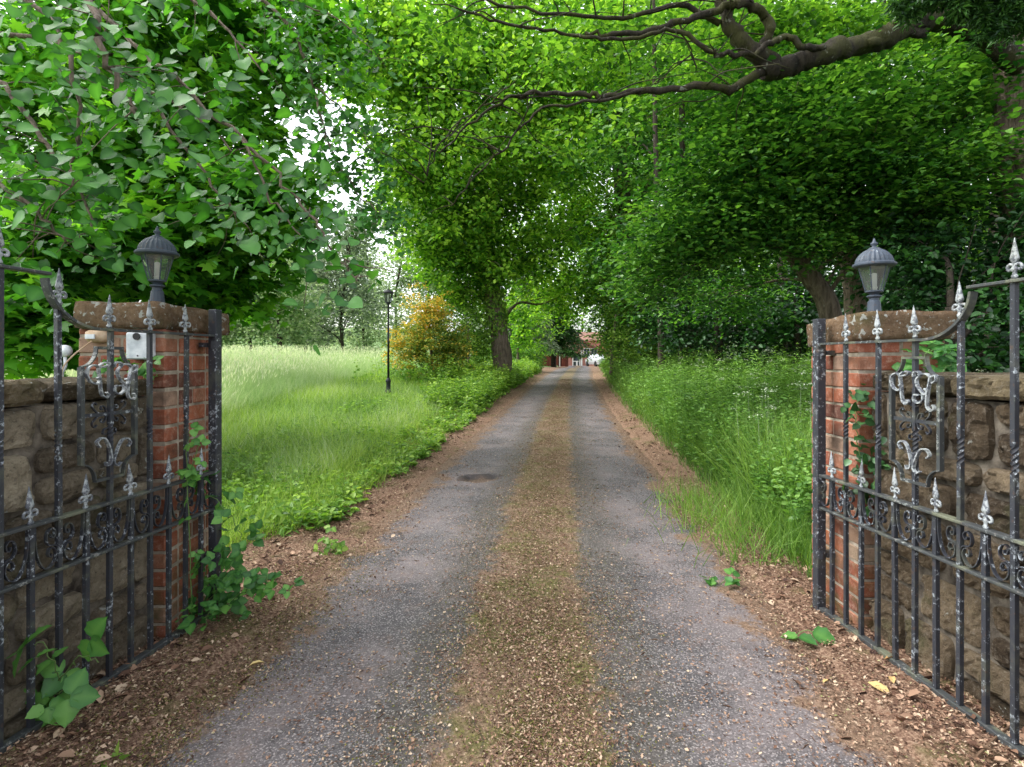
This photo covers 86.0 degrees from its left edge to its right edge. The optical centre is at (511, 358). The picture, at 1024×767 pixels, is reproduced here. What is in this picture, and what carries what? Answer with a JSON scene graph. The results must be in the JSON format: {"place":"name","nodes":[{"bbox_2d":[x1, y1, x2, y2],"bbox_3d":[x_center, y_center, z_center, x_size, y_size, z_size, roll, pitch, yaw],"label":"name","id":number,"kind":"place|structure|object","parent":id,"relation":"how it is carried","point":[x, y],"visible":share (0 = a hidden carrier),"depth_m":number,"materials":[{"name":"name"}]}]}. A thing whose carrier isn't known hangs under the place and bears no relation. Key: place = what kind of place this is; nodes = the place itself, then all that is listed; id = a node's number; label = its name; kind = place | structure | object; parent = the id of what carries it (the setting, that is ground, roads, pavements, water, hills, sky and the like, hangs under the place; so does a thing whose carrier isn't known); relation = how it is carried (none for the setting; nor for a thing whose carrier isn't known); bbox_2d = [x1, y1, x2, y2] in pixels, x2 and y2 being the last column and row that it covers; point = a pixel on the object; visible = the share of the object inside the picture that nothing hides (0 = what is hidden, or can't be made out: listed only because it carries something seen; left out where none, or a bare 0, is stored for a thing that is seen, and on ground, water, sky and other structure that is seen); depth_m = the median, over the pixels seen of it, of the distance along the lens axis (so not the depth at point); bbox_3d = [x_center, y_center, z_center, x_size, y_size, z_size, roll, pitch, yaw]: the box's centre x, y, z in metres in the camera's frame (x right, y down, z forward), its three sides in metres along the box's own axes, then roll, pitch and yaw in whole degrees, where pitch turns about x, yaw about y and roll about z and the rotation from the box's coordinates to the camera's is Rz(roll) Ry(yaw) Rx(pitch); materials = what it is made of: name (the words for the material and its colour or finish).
{"place":"outdoors","nodes":[
{"label":"outdoors","id":0,"kind":"place"},
{"bbox_2d":[222,362,509,549],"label":"verge grass","id":1,"kind":"structure","parent":0,"point":[233,535],"depth_m":7.60,"materials":[{"name":"green plant"}]},
{"bbox_2d":[0,0,984,331],"label":"sky","id":2,"kind":"structure","parent":0,"point":[290,126],"materials":[{"name":"white"}]},
{"bbox_2d":[0,327,1023,766],"bbox_3d":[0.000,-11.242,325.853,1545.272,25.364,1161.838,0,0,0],"label":"ground","id":3,"kind":"structure","parent":0,"point":[922,753],"depth_m":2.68,"materials":[{"name":"brown plant"}]},
{"bbox_2d":[5,616,109,727],"bbox_3d":[-1.699,1.185,2.018,0.394,0.468,0.255,0,0,36],"label":"bramble","id":4,"kind":"object","parent":3,"relation":"on","point":[71,700],"visible":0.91,"depth_m":2.02,"materials":[{"name":"green plant"}]},
{"bbox_2d":[3,376,153,739],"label":"stone wall","id":5,"kind":"structure","parent":3,"relation":"on","point":[28,445],"depth_m":2.21,"materials":[{"name":"brown stone"}]},
{"bbox_2d":[62,345,72,375],"bbox_3d":[-2.135,0.027,2.616,0.056,0.180,0.031,0,0,0],"label":"junction disc","id":6,"kind":"object","parent":5,"relation":"attached to","point":[67,350],"visible":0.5,"depth_m":2.61,"materials":[{"name":"white plastic"}]},
{"bbox_2d":[92,354,163,383],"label":"ivy","id":7,"kind":"object","parent":5,"relation":"on","point":[142,370],"visible":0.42,"depth_m":2.61,"materials":[{"name":"green plant"}]},
{"bbox_2d":[0,227,221,754],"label":"iron gate","id":8,"kind":"structure","parent":3,"relation":"on","point":[214,346],"depth_m":2.32,"materials":[{"name":"black metal"}]},
{"bbox_2d":[73,302,229,636],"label":"brick pillar","id":9,"kind":"structure","parent":3,"relation":"on","point":[168,414],"depth_m":2.73,"materials":[{"name":"brick"}]},
{"bbox_2d":[84,330,106,342],"bbox_3d":[-2.015,-0.108,2.665,0.108,0.066,0.098,0,0,0],"label":"bulkhead sensor","id":10,"kind":"object","parent":9,"relation":"attached to","point":[94,336],"visible":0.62,"depth_m":2.63,"materials":[{"name":"plastic"}]},
{"bbox_2d":[62,341,91,376],"bbox_3d":[-2.047,0.043,2.575,0.117,0.255,0.043,0,0,-18],"label":"cable","id":11,"kind":"object","parent":10,"relation":"hanging from","point":[74,354],"visible":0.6,"depth_m":2.56,"materials":[{"name":"plastic"}]},
{"bbox_2d":[126,332,155,358],"bbox_3d":[-1.800,-0.060,2.658,0.112,0.130,0.064,0,0,0],"label":"doorbell box","id":12,"kind":"object","parent":9,"relation":"attached to","point":[135,345],"visible":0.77,"depth_m":2.63,"materials":[{"name":"white plastic"}]},
{"bbox_2d":[134,226,179,302],"bbox_3d":[-1.875,-0.483,2.900,0.207,0.431,0.207,0,0,0],"label":"lantern","id":13,"kind":"object","parent":9,"relation":"on","point":[148,250],"visible":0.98,"depth_m":2.88,"materials":[{"name":"metal"}]},
{"bbox_2d":[0,0,303,354],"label":"hedgerow tree","id":14,"kind":"object","parent":3,"relation":"on","point":[60,16],"visible":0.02,"depth_m":15.17,"materials":[{"name":"green plant"}]},
{"bbox_2d":[176,422,210,614],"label":"ivy","id":15,"kind":"object","parent":3,"relation":"on","point":[192,474],"visible":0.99,"depth_m":2.73,"materials":[{"name":"green plant"}]},
{"bbox_2d":[0,0,391,379],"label":"maple tree","id":16,"kind":"object","parent":3,"relation":"on","point":[193,281],"visible":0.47,"depth_m":6.78,"materials":[{"name":"green plant"}]},
{"bbox_2d":[0,0,431,355],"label":"lime tree","id":17,"kind":"object","parent":3,"relation":"on","point":[80,175],"visible":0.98,"depth_m":2.91,"materials":[{"name":"green plant"}]},
{"bbox_2d":[4,344,458,493],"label":"meadow grass","id":18,"kind":"structure","parent":3,"relation":"on","point":[239,368],"depth_m":12.37,"materials":[{"name":"green plant"}]},
{"bbox_2d":[175,470,304,634],"bbox_3d":[-1.435,1.023,2.886,0.652,0.869,0.450,0,0,-20],"label":"ivy","id":19,"kind":"object","parent":3,"relation":"on","point":[232,580],"visible":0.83,"depth_m":2.83,"materials":[{"name":"green plant"}]},
{"bbox_2d":[222,292,321,351],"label":"tree","id":20,"kind":"object","parent":3,"relation":"on","point":[233,334],"visible":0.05,"depth_m":42.90,"materials":[{"name":"green plant"}]},
{"bbox_2d":[251,495,309,536],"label":"fern","id":21,"kind":"object","parent":3,"relation":"on","point":[279,512],"visible":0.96,"depth_m":4.13,"materials":[{"name":"green plant"}]},
{"bbox_2d":[232,233,339,352],"bbox_3d":[-16.814,-4.367,38.114,11.660,9.845,8.508,0,0,34],"label":"tree","id":22,"kind":"object","parent":3,"relation":"on","point":[279,336],"visible":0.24,"depth_m":38.05,"materials":[{"name":"green plant"}]},
{"bbox_2d":[291,250,370,353],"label":"tree","id":23,"kind":"object","parent":3,"relation":"on","point":[323,290],"visible":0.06,"depth_m":51.42,"materials":[{"name":"green plant"}]},
{"bbox_2d":[286,196,399,353],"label":"tree","id":24,"kind":"object","parent":3,"relation":"on","point":[348,293],"visible":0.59,"depth_m":45.87,"materials":[{"name":"green plant"}]},
{"bbox_2d":[339,232,407,349],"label":"tree","id":25,"kind":"object","parent":3,"relation":"on","point":[372,282],"visible":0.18,"depth_m":59.94,"materials":[{"name":"green plant"}]},
{"bbox_2d":[222,351,543,533],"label":"verge weeds","id":26,"kind":"object","parent":3,"relation":"on","point":[477,386],"visible":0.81,"depth_m":8.57,"materials":[{"name":"green plant"}]},
{"bbox_2d":[425,270,500,367],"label":"green bush","id":27,"kind":"object","parent":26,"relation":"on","point":[480,346],"visible":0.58,"depth_m":21.33,"materials":[{"name":"green plant"}]},
{"bbox_2d":[382,288,394,392],"bbox_3d":[-3.155,-0.391,14.000,0.280,2.795,0.280,0,0,-45],"label":"lamp post","id":28,"kind":"object","parent":3,"relation":"on","point":[388,300],"visible":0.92,"depth_m":13.98,"materials":[{"name":"black metal"}]},
{"bbox_2d":[223,314,562,366],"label":"hedge","id":29,"kind":"object","parent":3,"relation":"on","point":[356,344],"visible":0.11,"depth_m":59.35,"materials":[{"name":"green plant"}]},
{"bbox_2d":[357,176,435,354],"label":"tree","id":30,"kind":"object","parent":3,"relation":"on","point":[399,281],"visible":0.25,"depth_m":54.59,"materials":[{"name":"green plant"}]},
{"bbox_2d":[367,168,474,353],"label":"tree","id":31,"kind":"object","parent":3,"relation":"on","point":[420,283],"visible":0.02,"depth_m":59.59,"materials":[{"name":"green plant"}]},
{"bbox_2d":[381,280,475,379],"bbox_3d":[-2.814,-0.857,18.764,3.346,3.552,3.094,0,0,0],"label":"golden shrub","id":32,"kind":"object","parent":3,"relation":"on","point":[452,346],"visible":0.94,"depth_m":18.45,"materials":[{"name":"yellow plant"}]},
{"bbox_2d":[417,198,496,351],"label":"tree","id":33,"kind":"object","parent":3,"relation":"on","point":[458,314],"visible":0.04,"depth_m":58.99,"materials":[{"name":"green plant"}]},
{"bbox_2d":[280,0,689,372],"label":"avenue tree","id":34,"kind":"object","parent":3,"relation":"on","point":[464,246],"visible":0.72,"depth_m":19.60,"materials":[{"name":"green plant"}]},
{"bbox_2d":[466,189,510,336],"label":"ivy","id":35,"kind":"object","parent":34,"relation":"attached to","point":[498,300],"visible":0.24,"depth_m":21.62,"materials":[{"name":"green plant"}]},
{"bbox_2d":[507,329,512,343],"bbox_3d":[-0.108,-0.307,27.000,0.280,2.375,0.280,0,0,45],"label":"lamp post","id":36,"kind":"object","parent":3,"relation":"on","point":[509,330],"visible":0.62,"depth_m":26.97,"materials":[{"name":"black metal"}]},
{"bbox_2d":[471,338,557,366],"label":"green bush","id":37,"kind":"object","parent":3,"relation":"on","point":[526,352],"visible":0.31,"depth_m":44.86,"materials":[{"name":"green plant"}]},
{"bbox_2d":[489,256,561,357],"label":"conifer","id":38,"kind":"object","parent":3,"relation":"on","point":[550,345],"visible":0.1,"depth_m":48.94,"materials":[{"name":"green plant"}]},
{"bbox_2d":[506,298,562,360],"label":"layered shrub","id":39,"kind":"object","parent":3,"relation":"on","point":[520,341],"visible":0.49,"depth_m":33.62,"materials":[{"name":"green plant"}]},
{"bbox_2d":[540,353,567,366],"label":"outbuilding","id":40,"kind":"structure","parent":3,"relation":"on","point":[561,362],"depth_m":65.92,"materials":[{"name":"brick"}]},
{"bbox_2d":[543,356,550,365],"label":"door","id":41,"kind":"structure","parent":40,"relation":"in","point":[548,361],"depth_m":65.92,"materials":[{"name":"brown wood"}]},
{"bbox_2d":[538,290,589,366],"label":"conifer","id":42,"kind":"object","parent":3,"relation":"on","point":[567,344],"visible":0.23,"depth_m":56.65,"materials":[{"name":"green plant"}]},
{"bbox_2d":[554,253,601,331],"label":"tree","id":43,"kind":"object","parent":3,"relation":"on","point":[584,325],"visible":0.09,"depth_m":98.13,"materials":[{"name":"green plant"}]},
{"bbox_2d":[564,332,608,365],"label":"brick house","id":44,"kind":"structure","parent":3,"relation":"on","point":[573,361],"depth_m":74.00,"materials":[{"name":"brick"}]},
{"bbox_2d":[572,356,579,365],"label":"door","id":45,"kind":"structure","parent":44,"relation":"in","point":[575,361],"depth_m":73.95,"materials":[{"name":"white"}]},
{"bbox_2d":[585,354,603,365],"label":"parked car","id":46,"kind":"object","parent":3,"relation":"on","point":[595,361],"visible":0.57,"depth_m":66.36,"materials":[{"name":"white paint"}]},
{"bbox_2d":[579,276,693,374],"bbox_3d":[4.033,-1.361,20.094,3.081,3.979,6.810,0,0,-7],"label":"elder bush","id":47,"kind":"object","parent":3,"relation":"on","point":[613,349],"visible":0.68,"depth_m":19.82,"materials":[{"name":"green plant"}]},
{"bbox_2d":[590,293,711,357],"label":"undergrowth","id":48,"kind":"object","parent":3,"relation":"on","point":[640,326],"visible":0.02,"depth_m":23.86,"materials":[{"name":"green plant"}]},
{"bbox_2d":[547,0,772,374],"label":"woodland tree","id":49,"kind":"object","parent":3,"relation":"on","point":[647,142],"visible":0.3,"depth_m":16.08,"materials":[{"name":"green plant"}]},
{"bbox_2d":[510,0,837,370],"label":"avenue tree","id":50,"kind":"object","parent":3,"relation":"on","point":[646,185],"visible":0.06,"depth_m":23.16,"materials":[{"name":"green plant"}]},
{"bbox_2d":[604,168,649,367],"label":"ivy","id":51,"kind":"object","parent":50,"relation":"attached to","point":[617,209],"visible":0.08,"depth_m":22.54,"materials":[{"name":"green plant"}]},
{"bbox_2d":[613,278,734,367],"bbox_3d":[5.066,-1.400,17.018,3.580,4.053,3.614,0,0,0],"label":"evergreen thicket","id":52,"kind":"object","parent":3,"relation":"on","point":[644,327],"visible":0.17,"depth_m":16.93,"materials":[{"name":"green plant"}]},
{"bbox_2d":[588,0,763,367],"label":"woodland tree","id":53,"kind":"object","parent":3,"relation":"on","point":[681,111],"visible":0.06,"depth_m":18.66,"materials":[{"name":"green plant"}]},
{"bbox_2d":[348,0,1023,372],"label":"oak tree","id":54,"kind":"object","parent":3,"relation":"on","point":[768,30],"visible":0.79,"depth_m":6.47,"materials":[{"name":"green plant"}]},
{"bbox_2d":[408,0,998,350],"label":"woodland","id":55,"kind":"object","parent":3,"relation":"on","point":[607,148],"visible":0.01,"depth_m":38.95,"materials":[{"name":"green plant"}]},
{"bbox_2d":[598,339,812,545],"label":"nettles","id":56,"kind":"object","parent":3,"relation":"on","point":[690,373],"visible":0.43,"depth_m":7.31,"materials":[{"name":"green plant"}]},
{"bbox_2d":[626,257,807,375],"bbox_3d":[4.887,-0.993,13.118,4.203,3.132,3.292,0,0,0],"label":"evergreen thicket","id":57,"kind":"object","parent":3,"relation":"on","point":[712,334],"visible":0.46,"depth_m":12.92,"materials":[{"name":"green plant"}]},
{"bbox_2d":[699,567,740,586],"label":"weed clump","id":58,"kind":"object","parent":3,"relation":"on","point":[729,580],"visible":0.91,"depth_m":3.33,"materials":[{"name":"green plant"}]},
{"bbox_2d":[626,1,830,360],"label":"woodland tree","id":59,"kind":"object","parent":3,"relation":"on","point":[688,124],"visible":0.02,"depth_m":17.61,"materials":[{"name":"green plant"}]},
{"bbox_2d":[601,0,860,375],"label":"woodland tree","id":60,"kind":"object","parent":3,"relation":"on","point":[685,66],"visible":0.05,"depth_m":15.11,"materials":[{"name":"green plant"}]},
{"bbox_2d":[667,283,804,360],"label":"undergrowth","id":61,"kind":"object","parent":3,"relation":"on","point":[739,339],"visible":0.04,"depth_m":21.70,"materials":[{"name":"green plant"}]},
{"bbox_2d":[654,0,912,371],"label":"woodland tree","id":62,"kind":"object","parent":3,"relation":"on","point":[833,5],"depth_m":13.15,"materials":[{"name":"green plant"}]},
{"bbox_2d":[602,348,980,577],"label":"verge grass","id":63,"kind":"structure","parent":3,"relation":"on","point":[741,499],"depth_m":4.72,"materials":[{"name":"green plant"}]},
{"bbox_2d":[720,251,869,378],"bbox_3d":[6.290,-0.958,12.206,3.230,3.036,3.201,0,0,0],"label":"evergreen thicket","id":64,"kind":"object","parent":3,"relation":"on","point":[796,330],"visible":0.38,"depth_m":11.87,"materials":[{"name":"green plant"}]},
{"bbox_2d":[759,276,842,360],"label":"undergrowth","id":65,"kind":"object","parent":3,"relation":"on","point":[789,346],"visible":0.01,"depth_m":20.71,"materials":[{"name":"green plant"}]},
{"bbox_2d":[580,13,1023,338],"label":"beech tree","id":66,"kind":"object","parent":3,"relation":"on","point":[819,139],"visible":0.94,"depth_m":6.79,"materials":[{"name":"green plant"}]},
{"bbox_2d":[624,344,992,464],"bbox_3d":[5.447,0.416,14.474,8.683,1.940,19.787,0,0,31],"label":"cow parsley","id":67,"kind":"object","parent":3,"relation":"on","point":[765,388],"visible":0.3,"depth_m":6.42,"materials":[{"name":"green"}]},
{"bbox_2d":[727,1,904,356],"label":"woodland tree","id":68,"kind":"object","parent":3,"relation":"on","point":[807,189],"depth_m":19.73,"materials":[{"name":"green plant"}]},
{"bbox_2d":[812,615,847,629],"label":"twig","id":69,"kind":"object","parent":3,"relation":"on","point":[828,621],"visible":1,"depth_m":2.83,"materials":[{"name":"brown wood"}]},
{"bbox_2d":[868,681,888,692],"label":"dead leaf","id":70,"kind":"object","parent":3,"relation":"on","point":[877,683],"visible":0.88,"depth_m":2.27,"materials":[{"name":"yellow plant"}]},
{"bbox_2d":[778,0,979,310],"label":"woodland tree","id":71,"kind":"object","parent":3,"relation":"on","point":[920,79],"visible":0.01,"depth_m":14.27,"materials":[{"name":"green plant"}]},
{"bbox_2d":[807,310,957,627],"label":"brick pillar","id":72,"kind":"structure","parent":3,"relation":"on","point":[893,326],"depth_m":2.80,"materials":[{"name":"brick"}]},
{"bbox_2d":[840,383,890,515],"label":"ivy","id":73,"kind":"object","parent":72,"relation":"attached to","point":[861,395],"visible":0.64,"depth_m":2.73,"materials":[{"name":"green plant"}]},
{"bbox_2d":[852,238,896,310],"bbox_3d":[1.967,-0.438,2.980,0.207,0.431,0.207,0,0,-26],"label":"lantern","id":74,"kind":"object","parent":72,"relation":"on","point":[879,259],"visible":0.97,"depth_m":2.96,"materials":[{"name":"metal"}]},
{"bbox_2d":[813,237,1023,756],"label":"iron gate","id":75,"kind":"structure","parent":72,"relation":"attached to","point":[821,553],"depth_m":2.32,"materials":[{"name":"black metal"}]},
{"bbox_2d":[888,676,895,682],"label":"dead leaf","id":76,"kind":"object","parent":3,"relation":"on","point":[892,678],"visible":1,"depth_m":2.31,"materials":[{"name":"yellow plant"}]},
{"bbox_2d":[806,238,978,341],"bbox_3d":[7.716,-0.942,10.708,3.797,3.067,3.740,0,0,0],"label":"evergreen thicket","id":77,"kind":"object","parent":3,"relation":"on","point":[838,294],"visible":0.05,"depth_m":10.72,"materials":[{"name":"green plant"}]},
{"bbox_2d":[812,33,989,299],"bbox_3d":[12.997,-5.359,16.786,6.260,12.750,6.216,0,0,39],"label":"woodland tree","id":78,"kind":"object","parent":3,"relation":"on","point":[943,129],"visible":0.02,"depth_m":16.69,"materials":[{"name":"green plant"}]},
{"bbox_2d":[827,41,998,371],"bbox_3d":[11.037,-4.061,13.094,6.424,10.325,5.604,0,0,0],"label":"woodland tree","id":79,"kind":"object","parent":3,"relation":"on","point":[995,215],"visible":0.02,"depth_m":12.70,"materials":[{"name":"green plant"}]},
{"bbox_2d":[809,164,1023,372],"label":"laurel bush","id":80,"kind":"object","parent":3,"relation":"on","point":[993,304],"visible":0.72,"depth_m":6.03,"materials":[{"name":"green plant"}]},
{"bbox_2d":[869,372,1023,728],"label":"stone wall","id":81,"kind":"structure","parent":3,"relation":"on","point":[987,455],"depth_m":2.25,"materials":[{"name":"brown stone"}]},
{"bbox_2d":[891,339,967,372],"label":"bramble","id":82,"kind":"object","parent":81,"relation":"on","point":[947,362],"visible":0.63,"depth_m":2.69,"materials":[{"name":"green plant"}]},
{"bbox_2d":[879,0,1023,53],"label":"yew tree","id":83,"kind":"object","parent":3,"relation":"on","point":[994,20],"visible":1,"depth_m":4.09,"materials":[{"name":"green plant"}]},
{"bbox_2d":[975,725,1009,757],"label":"twig","id":84,"kind":"object","parent":3,"relation":"on","point":[981,751],"visible":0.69,"depth_m":1.92,"materials":[{"name":"brown wood"}]},
{"bbox_2d":[122,365,919,766],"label":"driveway","id":85,"kind":"structure","parent":0,"point":[380,623],"depth_m":2.62,"materials":[{"name":"grey asphalt"}]},
{"bbox_2d":[92,741,130,766],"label":"weed clump","id":86,"kind":"object","parent":85,"relation":"on","point":[122,756],"visible":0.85,"depth_m":1.88,"materials":[{"name":"green plant"}]},
{"bbox_2d":[249,660,263,665],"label":"dead leaf","id":87,"kind":"object","parent":85,"relation":"on","point":[256,662],"visible":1,"depth_m":2.45,"materials":[{"name":"yellow plant"}]},
{"bbox_2d":[274,580,310,593],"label":"twig","id":88,"kind":"object","parent":85,"relation":"on","point":[291,584],"visible":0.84,"depth_m":3.29,"materials":[{"name":"brown wood"}]},
{"bbox_2d":[313,524,347,554],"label":"weed clump","id":89,"kind":"object","parent":85,"relation":"on","point":[341,546],"visible":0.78,"depth_m":3.87,"materials":[{"name":"green plant"}]},
{"bbox_2d":[3,407,797,766],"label":"moss","id":90,"kind":"object","parent":85,"relation":"on","point":[431,649],"visible":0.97,"depth_m":2.45,"materials":[{"name":"brown plant"}]},
{"bbox_2d":[545,658,584,704],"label":"twig","id":91,"kind":"object","parent":85,"relation":"on","point":[562,681],"visible":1,"depth_m":2.27,"materials":[{"name":"brown wood"}]},
{"bbox_2d":[781,626,835,645],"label":"weed clump","id":92,"kind":"object","parent":85,"relation":"on","point":[824,634],"visible":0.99,"depth_m":2.66,"materials":[{"name":"green plant"}]}
]}

